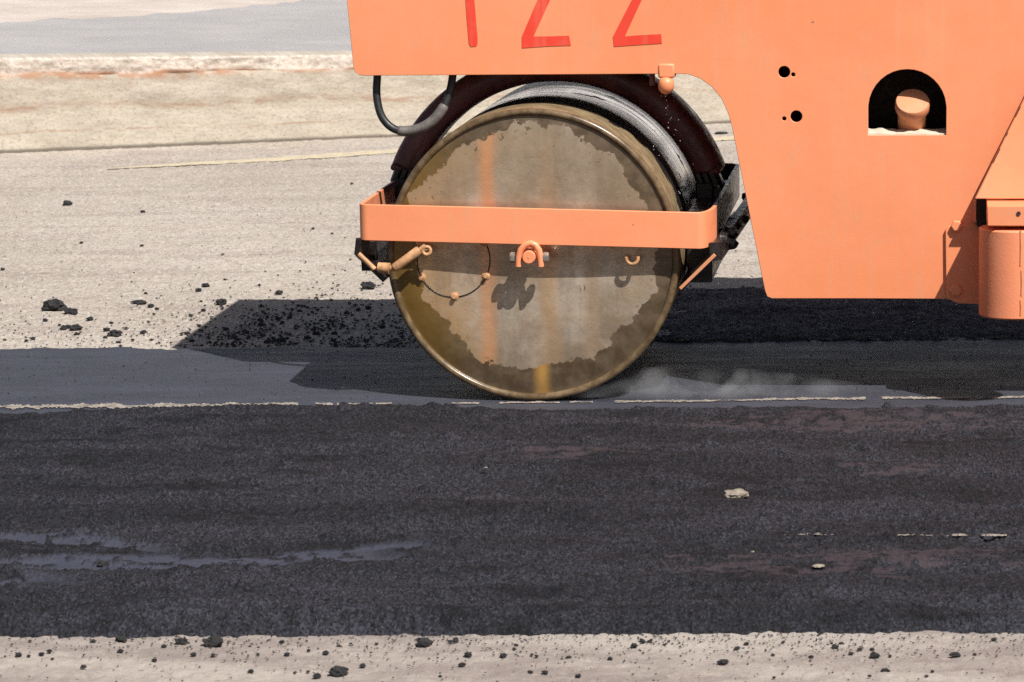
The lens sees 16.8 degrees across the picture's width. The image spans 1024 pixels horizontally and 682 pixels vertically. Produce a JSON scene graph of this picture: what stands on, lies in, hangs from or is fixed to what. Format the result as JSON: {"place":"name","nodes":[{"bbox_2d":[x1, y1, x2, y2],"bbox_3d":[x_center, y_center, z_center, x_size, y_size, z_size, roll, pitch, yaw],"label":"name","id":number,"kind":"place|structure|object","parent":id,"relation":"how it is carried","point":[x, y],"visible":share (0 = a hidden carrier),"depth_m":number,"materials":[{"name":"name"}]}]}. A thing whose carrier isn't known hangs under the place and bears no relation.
{"place":"outdoors","nodes":[
{"label":"outdoors","id":0,"kind":"place"},
{"bbox_2d":[0,0,299,22],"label":"pavement","id":1,"kind":"structure","parent":0,"point":[22,10],"depth_m":32.35,"materials":[{"name":"beige concrete"}]},
{"bbox_2d":[0,0,351,53],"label":"road","id":2,"kind":"structure","parent":0,"point":[312,25],"depth_m":28.56,"materials":[{"name":"grey asphalt"}]},
{"bbox_2d":[0,123,1023,681],"bbox_3d":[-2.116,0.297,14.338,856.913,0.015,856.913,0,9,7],"label":"ground","id":3,"kind":"structure","parent":0,"point":[186,221],"depth_m":17.48,"materials":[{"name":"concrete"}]},
{"bbox_2d":[41,299,67,310],"bbox_3d":[-2.286,-0.175,17.262,0.136,0.073,0.124,7,12,41],"label":"asphalt lump","id":4,"kind":"object","parent":3,"relation":"on","point":[54,305],"visible":1,"depth_m":17.23,"materials":[{"name":"black asphalt"}]},
{"bbox_2d":[63,200,72,205],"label":"asphalt lump","id":5,"kind":"object","parent":3,"relation":"on","point":[67,202],"visible":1,"depth_m":21.87,"materials":[{"name":"black asphalt"}]},
{"bbox_2d":[63,307,77,314],"bbox_3d":[-2.179,-0.147,17.129,0.082,0.037,0.073,1,9,14],"label":"asphalt lump","id":6,"kind":"object","parent":3,"relation":"on","point":[71,311],"visible":1,"depth_m":17.11,"materials":[{"name":"black asphalt"}]},
{"bbox_2d":[69,324,81,330],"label":"asphalt lump","id":7,"kind":"object","parent":3,"relation":"on","point":[75,327],"visible":1,"depth_m":16.57,"materials":[{"name":"black asphalt"}]},
{"bbox_2d":[107,329,122,336],"bbox_3d":[-1.875,-0.033,16.368,0.078,0.042,0.062,-2,9,-9],"label":"asphalt lump","id":8,"kind":"object","parent":3,"relation":"on","point":[114,333],"visible":1,"depth_m":16.35,"materials":[{"name":"black asphalt"}]},
{"bbox_2d":[115,635,126,641],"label":"asphalt lump","id":9,"kind":"object","parent":3,"relation":"on","point":[121,638],"visible":1,"depth_m":10.34,"materials":[{"name":"black asphalt"}]},
{"bbox_2d":[130,300,146,304],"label":"asphalt lump","id":10,"kind":"object","parent":3,"relation":"on","point":[139,302],"visible":1,"depth_m":17.41,"materials":[{"name":"black asphalt"}]},
{"bbox_2d":[174,637,187,644],"bbox_3d":[-0.982,0.891,10.302,0.046,0.021,0.041,2,9,21],"label":"asphalt lump","id":11,"kind":"object","parent":3,"relation":"on","point":[181,641],"visible":1,"depth_m":10.29,"materials":[{"name":"black asphalt"}]},
{"bbox_2d":[202,635,223,647],"bbox_3d":[-0.885,0.890,10.270,0.066,0.038,0.058,0,9,6],"label":"asphalt lump","id":12,"kind":"object","parent":3,"relation":"on","point":[214,641],"visible":1,"depth_m":10.26,"materials":[{"name":"black asphalt"}]},
{"bbox_2d":[215,298,226,304],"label":"asphalt lump","id":13,"kind":"object","parent":3,"relation":"on","point":[221,301],"visible":1,"depth_m":17.33,"materials":[{"name":"black asphalt"}]},
{"bbox_2d":[313,673,321,678],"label":"asphalt lump","id":14,"kind":"object","parent":3,"relation":"on","point":[316,675],"visible":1,"depth_m":9.86,"materials":[{"name":"black asphalt"}]},
{"bbox_2d":[328,665,348,676],"bbox_3d":[-0.495,0.943,9.895,0.060,0.033,0.052,-2,9,-6],"label":"asphalt lump","id":15,"kind":"object","parent":3,"relation":"on","point":[335,671],"visible":1,"depth_m":9.88,"materials":[{"name":"black asphalt"}]},
{"bbox_2d":[0,51,730,153],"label":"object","id":16,"kind":"structure","parent":3,"relation":"on","point":[70,101],"depth_m":25.63,"materials":[{"name":"sand"}]},
{"bbox_2d":[360,281,375,288],"bbox_3d":[-0.741,-0.284,17.837,0.088,0.049,0.077,2,9,19],"label":"asphalt lump","id":17,"kind":"object","parent":3,"relation":"on","point":[368,285],"visible":1,"depth_m":17.81,"materials":[{"name":"black asphalt"}]},
{"bbox_2d":[108,136,734,168],"bbox_3d":[1.646,-1.450,25.187,9.158,0.001,0.985,-2,9,-9],"label":"yellow line","id":18,"kind":"object","parent":3,"relation":"on","point":[345,154],"visible":0.37,"depth_m":24.55,"materials":[{"name":"paint"}]},
{"bbox_2d":[416,637,432,647],"bbox_3d":[-0.258,0.888,10.227,0.054,0.029,0.050,0,9,7],"label":"asphalt lump","id":19,"kind":"object","parent":3,"relation":"on","point":[422,642],"visible":1,"depth_m":10.21,"materials":[{"name":"black asphalt"}]},
{"bbox_2d":[464,651,471,656],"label":"asphalt lump","id":20,"kind":"object","parent":3,"relation":"on","point":[467,653],"visible":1,"depth_m":10.08,"materials":[{"name":"black asphalt"}]},
{"bbox_2d":[0,401,1023,638],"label":"asphalt mat","id":21,"kind":"object","parent":3,"relation":"on","point":[294,520],"visible":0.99,"depth_m":11.69,"materials":[{"name":"black asphalt"}]},
{"bbox_2d":[97,560,109,566],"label":"asphalt lump","id":22,"kind":"object","parent":21,"relation":"on","point":[101,563],"visible":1,"depth_m":11.14,"materials":[{"name":"black asphalt"}]},
{"bbox_2d":[724,488,748,498],"bbox_3d":[0.779,0.532,12.043,0.094,0.040,0.076,-5,10,-23],"label":"stone","id":23,"kind":"object","parent":21,"relation":"on","point":[739,493],"visible":1,"depth_m":12.02,"materials":[{"name":"beige stone"}]},
{"bbox_2d":[812,564,824,567],"bbox_3d":[0.961,0.705,10.878,0.037,0.007,0.045,6,11,40],"label":"stone","id":24,"kind":"object","parent":21,"relation":"on","point":[818,565],"visible":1,"depth_m":10.87,"materials":[{"name":"beige stone"}]},
{"bbox_2d":[947,534,966,535],"bbox_3d":[1.446,0.633,11.336,0.084,0.010,0.086,0,9,7],"label":"worn line","id":25,"kind":"object","parent":21,"relation":"on","point":[958,535],"visible":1,"depth_m":11.33,"materials":[{"name":"beige paint"}]},
{"bbox_2d":[981,534,1006,535],"bbox_3d":[1.571,0.632,11.297,0.084,0.016,0.106,0,9,7],"label":"worn line","id":26,"kind":"object","parent":21,"relation":"on","point":[993,534],"visible":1,"depth_m":11.30,"materials":[{"name":"beige paint"}]},
{"bbox_2d":[0,337,1023,413],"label":"rolled asphalt strip","id":27,"kind":"object","parent":3,"relation":"on","point":[725,372],"visible":0.71,"depth_m":14.92,"materials":[{"name":"grey asphalt"}]},
{"bbox_2d":[0,396,1023,409],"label":"joint line","id":28,"kind":"object","parent":27,"relation":"on","point":[82,405],"visible":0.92,"depth_m":14.28,"materials":[{"name":"grey asphalt"}]},
{"bbox_2d":[347,0,1023,399],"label":"road roller","id":29,"kind":"object","parent":27,"relation":"on","point":[555,228],"visible":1,"depth_m":14.19,"materials":[{"name":"orange paint"}]},
{"bbox_2d":[653,94,693,193],"bbox_3d":[0.659,-0.777,14.379,0.178,0.524,0.276,0,9,7],"label":"water spray","id":30,"kind":"object","parent":29,"relation":"attached to","point":[676,130],"visible":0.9,"depth_m":14.41,"materials":[{"name":"white"}]},
{"bbox_2d":[0,192,1023,681],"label":"asphalt crumbs","id":31,"kind":"object","parent":3,"relation":"on","point":[296,326],"visible":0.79,"depth_m":16.09,"materials":[{"name":"black asphalt"}]},
{"bbox_2d":[346,285,1023,347],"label":"loose asphalt","id":32,"kind":"structure","parent":3,"relation":"on","point":[728,315],"depth_m":16.35,"materials":[{"name":"black asphalt"}]},
{"bbox_2d":[716,659,728,663],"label":"asphalt lump","id":33,"kind":"object","parent":3,"relation":"on","point":[723,661],"visible":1,"depth_m":9.94,"materials":[{"name":"black asphalt"}]},
{"bbox_2d":[870,651,880,658],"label":"asphalt lump","id":34,"kind":"object","parent":3,"relation":"on","point":[874,655],"visible":1,"depth_m":9.97,"materials":[{"name":"black asphalt"}]},
{"bbox_2d":[881,668,889,671],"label":"asphalt lump","id":35,"kind":"object","parent":3,"relation":"on","point":[885,670],"visible":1,"depth_m":9.82,"materials":[{"name":"black asphalt"}]},
{"bbox_2d":[949,652,960,657],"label":"asphalt lump","id":36,"kind":"object","parent":3,"relation":"on","point":[954,654],"visible":1,"depth_m":9.97,"materials":[{"name":"black asphalt"}]}
]}

